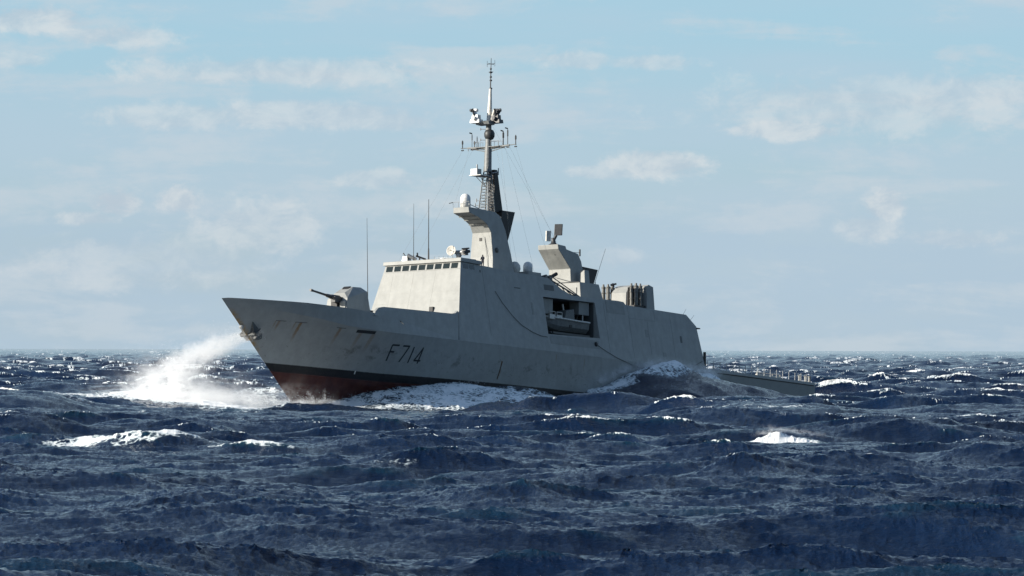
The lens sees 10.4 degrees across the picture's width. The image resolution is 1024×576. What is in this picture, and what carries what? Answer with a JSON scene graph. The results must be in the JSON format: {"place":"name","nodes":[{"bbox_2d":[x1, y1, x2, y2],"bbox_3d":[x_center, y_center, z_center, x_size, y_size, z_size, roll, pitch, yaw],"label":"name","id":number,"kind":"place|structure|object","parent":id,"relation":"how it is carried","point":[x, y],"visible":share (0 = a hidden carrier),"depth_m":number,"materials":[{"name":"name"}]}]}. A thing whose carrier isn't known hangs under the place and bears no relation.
{"place":"outdoors","nodes":[
{"label":"outdoors","id":0,"kind":"place"},
{"bbox_2d":[0,349,1023,575],"bbox_3d":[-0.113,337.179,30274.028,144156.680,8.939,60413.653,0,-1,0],"label":"sea","id":1,"kind":"structure","parent":0,"point":[884,463],"depth_m":283.72,"materials":[{"name":"liquid"}]},
{"bbox_2d":[222,63,814,403],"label":"warship","id":2,"kind":"object","parent":1,"relation":"on","point":[458,319],"visible":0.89,"depth_m":713.55,"materials":[{"name":"paint"}]},
{"bbox_2d":[131,329,494,406],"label":"spray drops","id":3,"kind":"object","parent":2,"relation":"attached to","point":[227,390],"visible":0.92,"depth_m":685.80,"materials":[{"name":"white liquid"}]},
{"bbox_2d":[546,304,589,334],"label":"workboat","id":4,"kind":"object","parent":2,"relation":"on","point":[563,321],"visible":1,"depth_m":727.68,"materials":[{"name":"beige paint"}]},
{"bbox_2d":[0,0,1023,351],"label":"sky","id":5,"kind":"structure","parent":0,"point":[780,175],"materials":[{"name":"blue"}]}
]}

